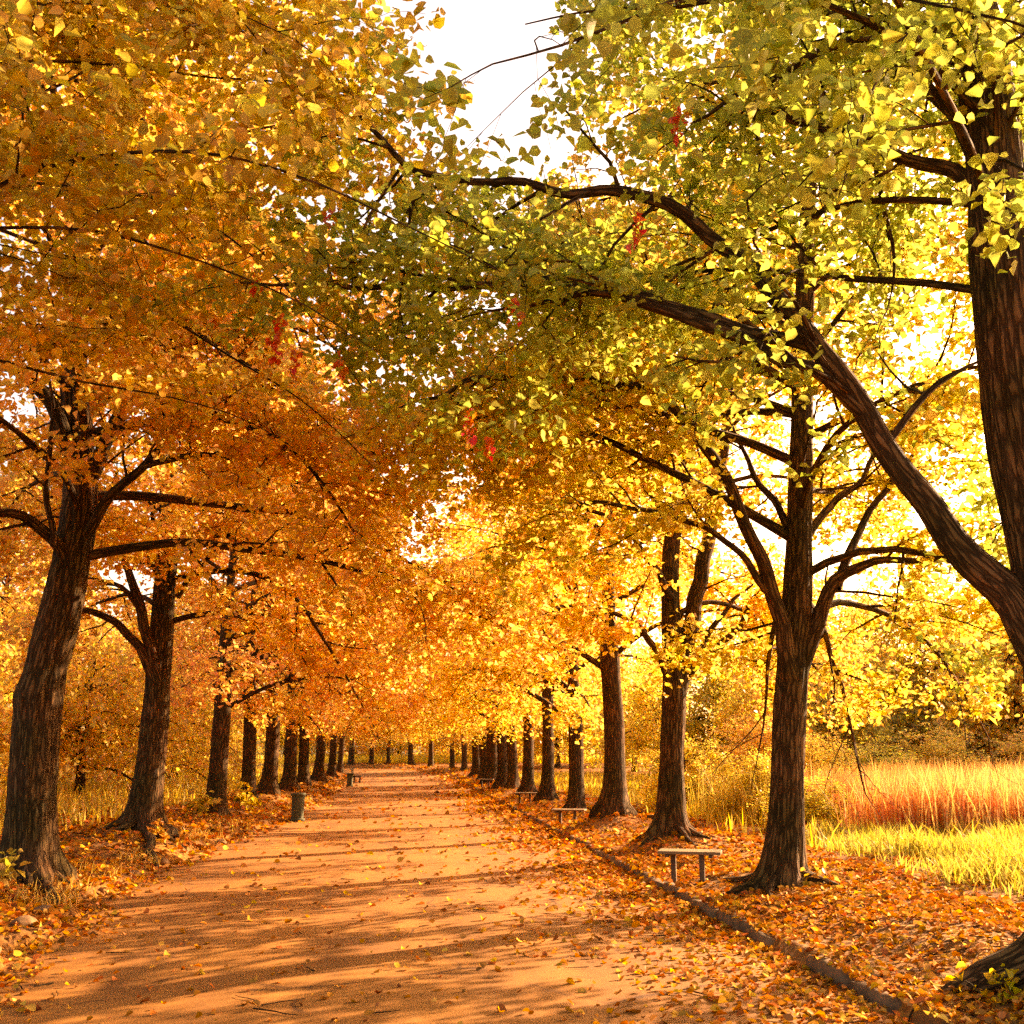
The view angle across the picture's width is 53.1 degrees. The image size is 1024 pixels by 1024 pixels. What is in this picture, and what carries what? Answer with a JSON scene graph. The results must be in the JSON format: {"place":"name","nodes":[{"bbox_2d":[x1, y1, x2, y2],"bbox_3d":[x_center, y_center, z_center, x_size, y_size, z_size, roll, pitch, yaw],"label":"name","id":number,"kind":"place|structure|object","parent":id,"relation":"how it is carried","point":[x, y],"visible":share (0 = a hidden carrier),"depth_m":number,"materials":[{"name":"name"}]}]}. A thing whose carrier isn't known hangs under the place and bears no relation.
{"place":"outdoors","nodes":[
{"label":"outdoors","id":0,"kind":"place"},
{"bbox_2d":[0,768,901,1023],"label":"road","id":1,"kind":"structure","parent":0,"point":[352,963],"depth_m":9.88,"materials":[{"name":"sand"},{"name":"dirt"}]},
{"bbox_2d":[290,793,305,821],"bbox_3d":[-6.087,8.385,29.100,0.436,0.775,0.436,1,-14,-5],"label":"litter bin","id":2,"kind":"object","parent":1,"relation":"on","point":[297,807],"visible":0.98,"depth_m":28.97,"materials":[{"name":"metal"}]},
{"bbox_2d":[346,773,353,786],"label":"litter bin","id":3,"kind":"object","parent":1,"relation":"on","point":[350,779],"visible":0.92,"depth_m":60.70,"materials":[{"name":"metal"}]},
{"bbox_2d":[351,768,361,782],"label":"park bench","id":4,"kind":"object","parent":1,"relation":"on","point":[354,776],"visible":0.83,"depth_m":66.28,"materials":[{"name":"wood"}]},
{"bbox_2d":[0,761,1023,1023],"bbox_3d":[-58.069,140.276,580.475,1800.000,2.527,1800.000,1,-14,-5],"label":"ground","id":5,"kind":"structure","parent":0,"point":[918,1017],"depth_m":12.53,"materials":[{"name":"brown plant"}]},
{"bbox_2d":[0,847,32,886],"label":"seedling","id":6,"kind":"object","parent":5,"relation":"on","point":[7,872],"visible":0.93,"depth_m":12.62,"materials":[{"name":"yellow plant"}]},
{"bbox_2d":[10,915,37,926],"bbox_3d":[-4.861,4.120,10.217,0.186,0.182,0.296,-11,-17,37],"label":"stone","id":7,"kind":"object","parent":5,"relation":"on","point":[26,920],"visible":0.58,"depth_m":10.15,"materials":[{"name":"grey stone"}]},
{"bbox_2d":[0,481,50,796],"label":"woodland tree","id":8,"kind":"object","parent":5,"relation":"on","point":[14,621],"visible":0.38,"depth_m":26.84,"materials":[{"name":"orange plant"}]},
{"bbox_2d":[0,505,64,793],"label":"woodland tree","id":9,"kind":"object","parent":5,"relation":"on","point":[4,647],"visible":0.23,"depth_m":33.83,"materials":[{"name":"orange plant"}]},
{"bbox_2d":[33,905,54,909],"bbox_3d":[-5.131,4.382,11.242,0.237,0.120,0.201,4,-14,-17],"label":"edging stone","id":10,"kind":"object","parent":5,"relation":"on","point":[41,907],"visible":0.33,"depth_m":11.21,"materials":[{"name":"stone"}]},
{"bbox_2d":[37,879,61,904],"bbox_3d":[-5.547,4.636,12.396,0.171,0.242,1.552,8,-16,-31],"label":"exposed root","id":11,"kind":"object","parent":5,"relation":"on","point":[45,882],"visible":0.52,"depth_m":12.58,"materials":[{"name":"brown plant"}]},
{"bbox_2d":[0,505,129,786],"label":"woodland tree","id":12,"kind":"object","parent":5,"relation":"on","point":[20,588],"visible":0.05,"depth_m":45.04,"materials":[{"name":"orange plant"}]},
{"bbox_2d":[0,564,134,777],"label":"woodland tree","id":13,"kind":"object","parent":5,"relation":"on","point":[76,678],"visible":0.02,"depth_m":58.34,"materials":[{"name":"orange plant"}]},
{"bbox_2d":[0,577,208,795],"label":"woodland tree","id":14,"kind":"object","parent":5,"relation":"on","point":[94,712],"visible":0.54,"depth_m":39.09,"materials":[{"name":"orange plant"}]},
{"bbox_2d":[129,870,140,876],"bbox_3d":[-5.713,5.465,15.368,0.246,0.168,0.289,-4,-14,15],"label":"edging stone","id":15,"kind":"object","parent":5,"relation":"on","point":[136,871],"visible":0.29,"depth_m":15.38,"materials":[{"name":"stone"}]},
{"bbox_2d":[143,832,159,869],"bbox_3d":[-6.173,5.838,17.507,0.214,0.572,2.726,5,-14,-21],"label":"exposed root","id":16,"kind":"object","parent":5,"relation":"on","point":[150,838],"visible":0.74,"depth_m":17.53,"materials":[{"name":"brown plant"}]},
{"bbox_2d":[138,818,171,842],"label":"seedling","id":17,"kind":"object","parent":5,"relation":"on","point":[160,831],"visible":0.66,"depth_m":18.76,"materials":[{"name":"orange plant"}]},
{"bbox_2d":[6,794,312,907],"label":"verge grass","id":18,"kind":"structure","parent":5,"relation":"on","point":[63,893],"depth_m":13.10,"materials":[{"name":"plant"}]},
{"bbox_2d":[59,598,262,784],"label":"woodland tree","id":19,"kind":"object","parent":5,"relation":"on","point":[198,739],"visible":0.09,"depth_m":50.36,"materials":[{"name":"orange plant"}]},
{"bbox_2d":[158,858,168,864],"bbox_3d":[-5.881,5.888,17.207,0.255,0.159,0.210,9,-16,-33],"label":"edging stone","id":20,"kind":"object","parent":5,"relation":"on","point":[163,861],"visible":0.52,"depth_m":17.16,"materials":[{"name":"stone"}]},
{"bbox_2d":[0,762,327,835],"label":"rough grass","id":21,"kind":"structure","parent":5,"relation":"on","point":[96,799],"depth_m":32.06,"materials":[{"name":"plant"}]},
{"bbox_2d":[87,581,265,778],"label":"woodland tree","id":22,"kind":"object","parent":5,"relation":"on","point":[230,757],"visible":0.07,"depth_m":61.15,"materials":[{"name":"orange plant"}]},
{"bbox_2d":[131,627,266,771],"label":"woodland tree","id":23,"kind":"object","parent":5,"relation":"on","point":[258,738],"visible":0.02,"depth_m":73.97,"materials":[{"name":"orange plant"}]},
{"bbox_2d":[183,788,221,816],"bbox_3d":[-7.788,7.351,25.725,0.940,0.853,1.111,1,-14,-5],"label":"seedling","id":24,"kind":"object","parent":5,"relation":"on","point":[201,802],"visible":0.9,"depth_m":25.69,"materials":[{"name":"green plant"}]},
{"bbox_2d":[217,838,226,843],"bbox_3d":[-6.023,6.799,21.118,0.266,0.120,0.246,3,-14,-11],"label":"edging stone","id":25,"kind":"object","parent":5,"relation":"on","point":[221,840],"visible":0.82,"depth_m":21.07,"materials":[{"name":"beige stone"}]},
{"bbox_2d":[0,192,470,850],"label":"avenue tree","id":26,"kind":"object","parent":5,"relation":"on","point":[144,804],"visible":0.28,"depth_m":19.59,"materials":[{"name":"orange plant"}]},
{"bbox_2d":[233,781,261,809],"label":"seedling","id":27,"kind":"object","parent":5,"relation":"on","point":[241,795],"visible":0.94,"depth_m":30.72,"materials":[{"name":"yellow plant"}]},
{"bbox_2d":[40,338,463,816],"bbox_3d":[-6.838,1.208,28.705,9.833,14.562,9.714,-8,-16,29],"label":"avenue tree","id":28,"kind":"object","parent":5,"relation":"on","point":[223,689],"visible":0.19,"depth_m":27.15,"materials":[{"name":"orange plant"}]},
{"bbox_2d":[105,397,417,801],"bbox_3d":[-7.363,2.266,33.139,8.873,14.107,8.740,9,-16,-33],"label":"avenue tree","id":29,"kind":"object","parent":5,"relation":"on","point":[249,707],"visible":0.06,"depth_m":32.14,"materials":[{"name":"orange plant"}]},
{"bbox_2d":[0,0,558,501],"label":"avenue tree","id":30,"kind":"object","parent":5,"relation":"on","point":[102,194],"visible":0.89,"depth_m":8.82,"materials":[{"name":"orange plant"}]},
{"bbox_2d":[0,0,563,891],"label":"avenue tree","id":31,"kind":"object","parent":5,"relation":"on","point":[76,512],"visible":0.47,"depth_m":14.05,"materials":[{"name":"orange plant"}]},
{"bbox_2d":[240,670,327,755],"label":"woodland tree","id":32,"kind":"object","parent":5,"relation":"on","point":[282,743],"visible":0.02,"depth_m":105.90,"materials":[{"name":"orange plant"}]},
{"bbox_2d":[178,566,437,786],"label":"avenue tree","id":33,"kind":"object","parent":5,"relation":"on","point":[303,774],"visible":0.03,"depth_m":48.63,"materials":[{"name":"orange plant"}]},
{"bbox_2d":[176,502,444,789],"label":"avenue tree","id":34,"kind":"object","parent":5,"relation":"on","point":[288,781],"visible":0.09,"depth_m":43.02,"materials":[{"name":"orange plant"}]},
{"bbox_2d":[173,484,454,795],"bbox_3d":[-7.767,2.950,37.184,10.055,14.547,11.707,9,-16,-32],"label":"avenue tree","id":35,"kind":"object","parent":5,"relation":"on","point":[268,782],"visible":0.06,"depth_m":35.64,"materials":[{"name":"orange plant"}]},
{"bbox_2d":[263,724,378,753],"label":"woodland tree","id":36,"kind":"object","parent":5,"relation":"on","point":[348,744],"depth_m":117.72,"materials":[{"name":"orange plant"}]},
{"bbox_2d":[283,728,393,755],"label":"woodland tree","id":37,"kind":"object","parent":5,"relation":"on","point":[347,747],"visible":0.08,"depth_m":104.82,"materials":[{"name":"orange plant"}]},
{"bbox_2d":[298,682,385,773],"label":"avenue tree","id":38,"kind":"object","parent":5,"relation":"on","point":[340,767],"visible":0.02,"depth_m":73.55,"materials":[{"name":"orange plant"}]},
{"bbox_2d":[281,694,406,764],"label":"avenue tree","id":39,"kind":"object","parent":5,"relation":"on","point":[351,757],"visible":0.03,"depth_m":95.93,"materials":[{"name":"orange plant"}]},
{"bbox_2d":[279,638,442,781],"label":"avenue tree","id":40,"kind":"object","parent":5,"relation":"on","point":[318,768],"visible":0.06,"depth_m":56.75,"materials":[{"name":"orange plant"}]},
{"bbox_2d":[309,682,419,778],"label":"avenue tree","id":41,"kind":"object","parent":5,"relation":"on","point":[331,769],"visible":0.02,"depth_m":65.76,"materials":[{"name":"orange plant"}]},
{"bbox_2d":[345,720,404,764],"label":"avenue tree","id":42,"kind":"object","parent":5,"relation":"on","point":[388,760],"depth_m":95.51,"materials":[{"name":"orange plant"}]},
{"bbox_2d":[351,682,424,764],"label":"avenue tree","id":43,"kind":"object","parent":5,"relation":"on","point":[371,755],"visible":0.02,"depth_m":95.59,"materials":[{"name":"orange plant"}]},
{"bbox_2d":[344,739,448,754],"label":"woodland tree","id":44,"kind":"object","parent":5,"relation":"on","point":[415,753],"visible":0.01,"depth_m":118.93,"materials":[{"name":"orange plant"}]},
{"bbox_2d":[359,715,442,764],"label":"avenue tree","id":45,"kind":"object","parent":5,"relation":"on","point":[410,755],"depth_m":94.85,"materials":[{"name":"orange plant"}]},
{"bbox_2d":[356,724,449,756],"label":"woodland tree","id":46,"kind":"object","parent":5,"relation":"on","point":[402,748],"visible":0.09,"depth_m":106.41,"materials":[{"name":"orange plant"}]},
{"bbox_2d":[389,728,434,766],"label":"avenue tree","id":47,"kind":"object","parent":5,"relation":"on","point":[431,759],"depth_m":92.14,"materials":[{"name":"brown plant"}]},
{"bbox_2d":[378,717,468,767],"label":"avenue tree","id":48,"kind":"object","parent":5,"relation":"on","point":[452,754],"visible":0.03,"depth_m":87.20,"materials":[{"name":"orange plant"}]},
{"bbox_2d":[228,753,653,763],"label":"distant grass","id":49,"kind":"structure","parent":5,"relation":"on","point":[438,758],"depth_m":98.51,"materials":[{"name":"yellow plant"}]},
{"bbox_2d":[416,731,471,755],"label":"woodland tree","id":50,"kind":"object","parent":5,"relation":"on","point":[440,744],"visible":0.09,"depth_m":106.07,"materials":[{"name":"orange plant"}]},
{"bbox_2d":[329,562,562,778],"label":"avenue tree","id":51,"kind":"object","parent":5,"relation":"on","point":[482,744],"visible":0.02,"depth_m":65.36,"materials":[{"name":"orange plant"}]},
{"bbox_2d":[413,689,485,776],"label":"avenue tree","id":52,"kind":"object","parent":5,"relation":"on","point":[475,768],"depth_m":72.79,"materials":[{"name":"orange plant"}]},
{"bbox_2d":[393,717,521,770],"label":"avenue tree","id":53,"kind":"object","parent":5,"relation":"on","point":[464,759],"depth_m":82.55,"materials":[{"name":"orange plant"}]},
{"bbox_2d":[348,506,597,788],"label":"avenue tree","id":54,"kind":"object","parent":5,"relation":"on","point":[513,781],"visible":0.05,"depth_m":47.32,"materials":[{"name":"orange plant"}]},
{"bbox_2d":[478,779,493,786],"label":"park bench","id":55,"kind":"object","parent":5,"relation":"on","point":[481,780],"visible":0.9,"depth_m":56.08,"materials":[{"name":"brown wood"}]},
{"bbox_2d":[380,547,594,788],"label":"avenue tree","id":56,"kind":"object","parent":5,"relation":"on","point":[502,772],"visible":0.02,"depth_m":52.59,"materials":[{"name":"orange plant"}]},
{"bbox_2d":[391,556,600,783],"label":"avenue tree","id":57,"kind":"object","parent":5,"relation":"on","point":[491,766],"visible":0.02,"depth_m":59.00,"materials":[{"name":"orange plant"}]},
{"bbox_2d":[455,717,541,756],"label":"woodland tree","id":58,"kind":"object","parent":5,"relation":"on","point":[469,747],"visible":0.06,"depth_m":101.31,"materials":[{"name":"yellow plant"}]},
{"bbox_2d":[0,761,1023,1023],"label":"fallen leaves","id":59,"kind":"object","parent":5,"relation":"on","point":[836,949],"visible":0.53,"depth_m":11.40,"materials":[{"name":"orange plant"}]},
{"bbox_2d":[330,413,719,811],"bbox_3d":[0.659,2.163,31.154,10.876,13.748,9.898,-12,-18,41],"label":"avenue tree","id":60,"kind":"object","parent":5,"relation":"on","point":[573,706],"visible":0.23,"depth_m":30.25,"materials":[{"name":"yellow plant"}]},
{"bbox_2d":[513,792,536,803],"bbox_3d":[0.491,10.270,36.434,0.840,0.565,0.425,-2,-14,9],"label":"park bench","id":61,"kind":"object","parent":5,"relation":"on","point":[520,793],"visible":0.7,"depth_m":36.42,"materials":[{"name":"brown wood"}]},
{"bbox_2d":[416,506,637,791],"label":"avenue tree","id":62,"kind":"object","parent":5,"relation":"on","point":[527,784],"visible":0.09,"depth_m":40.69,"materials":[{"name":"orange plant"}]},
{"bbox_2d":[428,478,642,801],"bbox_3d":[0.230,3.985,37.042,9.421,12.672,8.886,-1,-16,10],"label":"avenue tree","id":63,"kind":"object","parent":5,"relation":"on","point":[546,790],"visible":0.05,"depth_m":35.70,"materials":[{"name":"orange plant"}]},
{"bbox_2d":[516,667,601,767],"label":"woodland tree","id":64,"kind":"object","parent":5,"relation":"on","point":[538,743],"visible":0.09,"depth_m":89.37,"materials":[{"name":"yellow plant"}]},
{"bbox_2d":[103,0,1023,992],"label":"avenue tree","id":65,"kind":"object","parent":5,"relation":"on","point":[901,50],"visible":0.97,"depth_m":8.81,"materials":[{"name":"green plant"}]},
{"bbox_2d":[551,808,586,823],"bbox_3d":[1.426,7.710,25.570,0.840,0.565,0.425,-3,-14,11],"label":"park bench","id":66,"kind":"object","parent":5,"relation":"on","point":[556,810],"visible":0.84,"depth_m":25.46,"materials":[{"name":"brown wood"}]},
{"bbox_2d":[358,214,784,818],"bbox_3d":[1.635,0.057,24.850,10.631,14.437,10.299,-13,-19,43],"label":"avenue tree","id":67,"kind":"object","parent":5,"relation":"on","point":[612,798],"visible":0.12,"depth_m":23.73,"materials":[{"name":"yellow plant"}]},
{"bbox_2d":[554,625,652,762],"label":"woodland tree","id":68,"kind":"object","parent":5,"relation":"on","point":[601,699],"visible":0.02,"depth_m":97.05,"materials":[{"name":"yellow plant"}]},
{"bbox_2d":[555,640,701,771],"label":"woodland tree","id":69,"kind":"object","parent":5,"relation":"on","point":[600,744],"visible":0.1,"depth_m":81.88,"materials":[{"name":"yellow plant"}]},
{"bbox_2d":[586,630,710,776],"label":"woodland tree","id":70,"kind":"object","parent":5,"relation":"on","point":[642,739],"visible":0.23,"depth_m":70.12,"materials":[{"name":"yellow plant"}]},
{"bbox_2d":[421,130,914,846],"bbox_3d":[3.083,-0.680,20.200,9.974,14.062,9.254,1,-14,-5],"label":"avenue tree","id":71,"kind":"object","parent":5,"relation":"on","point":[671,810],"visible":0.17,"depth_m":19.18,"materials":[{"name":"yellow plant"}]},
{"bbox_2d":[324,1,1023,894],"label":"avenue tree","id":72,"kind":"object","parent":5,"relation":"on","point":[796,635],"visible":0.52,"depth_m":13.64,"materials":[{"name":"yellow plant"}]},
{"bbox_2d":[457,777,901,1013],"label":"kerb","id":73,"kind":"structure","parent":5,"relation":"on","point":[816,966],"depth_m":10.13,"materials":[{"name":"concrete"}]},
{"bbox_2d":[630,733,736,812],"bbox_3d":[5.234,7.959,30.462,3.386,2.810,3.874,-3,-14,14],"label":"shrub","id":74,"kind":"object","parent":5,"relation":"on","point":[693,764],"visible":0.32,"depth_m":30.65,"materials":[{"name":"yellow plant"}]},
{"bbox_2d":[657,848,721,882],"bbox_3d":[2.418,4.871,13.848,0.840,0.565,0.425,-3,-14,14],"label":"park bench","id":75,"kind":"object","parent":5,"relation":"on","point":[672,853],"visible":0.91,"depth_m":13.76,"materials":[{"name":"brown wood"}]},
{"bbox_2d":[641,610,764,781],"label":"woodland tree","id":76,"kind":"object","parent":5,"relation":"on","point":[707,692],"visible":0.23,"depth_m":59.44,"materials":[{"name":"yellow plant"}]},
{"bbox_2d":[702,611,762,724],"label":"woodland tree","id":77,"kind":"object","parent":5,"relation":"on","point":[732,650],"depth_m":81.56,"materials":[{"name":"yellow plant"}]},
{"bbox_2d":[700,745,805,819],"bbox_3d":[6.049,6.944,25.438,2.751,2.283,3.147,-5,-14,20],"label":"shrub","id":78,"kind":"object","parent":5,"relation":"on","point":[764,763],"visible":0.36,"depth_m":25.04,"materials":[{"name":"yellow plant"}]},
{"bbox_2d":[696,715,824,800],"bbox_3d":[7.925,8.053,32.582,4.194,3.192,4.102,1,-14,-5],"label":"shrub","id":79,"kind":"object","parent":5,"relation":"on","point":[756,740],"visible":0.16,"depth_m":32.54,"materials":[{"name":"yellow plant"}]},
{"bbox_2d":[518,769,1023,847],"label":"field grass","id":80,"kind":"structure","parent":5,"relation":"on","point":[632,783],"depth_m":26.40,"materials":[{"name":"yellow plant"}]},
{"bbox_2d":[703,563,854,773],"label":"woodland tree","id":81,"kind":"object","parent":5,"relation":"on","point":[821,580],"visible":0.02,"depth_m":66.58,"materials":[{"name":"yellow plant"}]},
{"bbox_2d":[698,618,880,779],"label":"woodland tree","id":82,"kind":"object","parent":5,"relation":"on","point":[740,696],"visible":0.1,"depth_m":50.59,"materials":[{"name":"yellow plant"}]},
{"bbox_2d":[747,767,860,831],"bbox_3d":[6.319,6.122,21.631,2.594,1.576,2.225,-8,-16,30],"label":"shrub","id":83,"kind":"object","parent":5,"relation":"on","point":[814,799],"visible":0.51,"depth_m":21.38,"materials":[{"name":"yellow plant"}]},
{"bbox_2d":[723,613,904,758],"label":"woodland tree","id":84,"kind":"object","parent":5,"relation":"on","point":[772,673],"visible":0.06,"depth_m":44.52,"materials":[{"name":"yellow plant"}]},
{"bbox_2d":[770,730,863,786],"bbox_3d":[7.996,6.962,27.127,3.239,2.520,3.311,9,-16,-34],"label":"shrub","id":85,"kind":"object","parent":5,"relation":"on","point":[816,753],"visible":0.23,"depth_m":26.87,"materials":[{"name":"yellow plant"}]},
{"bbox_2d":[800,859,840,885],"bbox_3d":[3.728,4.520,12.565,0.608,0.496,0.481,-2,-14,7],"label":"seedling","id":86,"kind":"object","parent":5,"relation":"on","point":[805,882],"visible":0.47,"depth_m":12.58,"materials":[{"name":"yellow plant"}]},
{"bbox_2d":[758,639,919,770],"bbox_3d":[11.675,7.907,37.369,6.981,6.895,5.988,13,-19,-43],"label":"woodland tree","id":87,"kind":"object","parent":5,"relation":"on","point":[819,727],"visible":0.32,"depth_m":36.78,"materials":[{"name":"yellow plant"}]},
{"bbox_2d":[685,760,1023,825],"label":"tall hay","id":88,"kind":"object","parent":5,"relation":"on","point":[724,809],"visible":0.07,"depth_m":25.09,"materials":[{"name":"yellow plant"}]},
{"bbox_2d":[833,729,929,777],"bbox_3d":[10.225,7.413,28.549,3.782,2.680,4.409,6,-15,-22],"label":"shrub","id":89,"kind":"object","parent":5,"relation":"on","point":[866,757],"visible":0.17,"depth_m":28.54,"materials":[{"name":"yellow plant"}]},
{"bbox_2d":[820,571,952,766],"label":"woodland tree","id":90,"kind":"object","parent":5,"relation":"on","point":[865,598],"visible":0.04,"depth_m":55.12,"materials":[{"name":"yellow plant"}]},
{"bbox_2d":[759,814,1023,898],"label":"meadow grass","id":91,"kind":"structure","parent":5,"relation":"on","point":[996,855],"depth_m":15.19,"materials":[{"name":"yellow plant"}]},
{"bbox_2d":[804,760,1023,831],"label":"reeds","id":92,"kind":"object","parent":5,"relation":"on","point":[868,809],"visible":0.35,"depth_m":19.96,"materials":[{"name":"orange plant"}]},
{"bbox_2d":[804,754,1023,834],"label":"reed plumes","id":93,"kind":"object","parent":5,"relation":"on","point":[950,812],"visible":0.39,"depth_m":19.71,"materials":[{"name":"beige plant"}]},
{"bbox_2d":[828,568,1014,769],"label":"woodland tree","id":94,"kind":"object","parent":5,"relation":"on","point":[911,719],"visible":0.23,"depth_m":40.64,"materials":[{"name":"yellow plant"}]},
{"bbox_2d":[877,544,1023,765],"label":"woodland tree","id":95,"kind":"object","parent":5,"relation":"on","point":[952,572],"visible":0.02,"depth_m":47.28,"materials":[{"name":"yellow plant"}]},
{"bbox_2d":[885,720,1023,773],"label":"shrub","id":96,"kind":"object","parent":5,"relation":"on","point":[948,748],"visible":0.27,"depth_m":29.40,"materials":[{"name":"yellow plant"}]},
{"bbox_2d":[902,592,1023,776],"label":"woodland tree","id":97,"kind":"object","parent":5,"relation":"on","point":[1015,692],"visible":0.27,"depth_m":36.83,"materials":[{"name":"yellow plant"}]},
{"bbox_2d":[944,961,1023,1006],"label":"seedling","id":98,"kind":"object","parent":5,"relation":"on","point":[1007,984],"visible":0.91,"depth_m":7.05,"materials":[{"name":"yellow plant"}]},
{"bbox_2d":[983,724,1023,770],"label":"shrub","id":99,"kind":"object","parent":5,"relation":"on","point":[1009,746],"visible":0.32,"depth_m":29.82,"materials":[{"name":"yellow plant"}]},
{"bbox_2d":[0,0,1023,756],"label":"sky","id":100,"kind":"structure","parent":0,"point":[474,35],"materials":[{"name":"white"}]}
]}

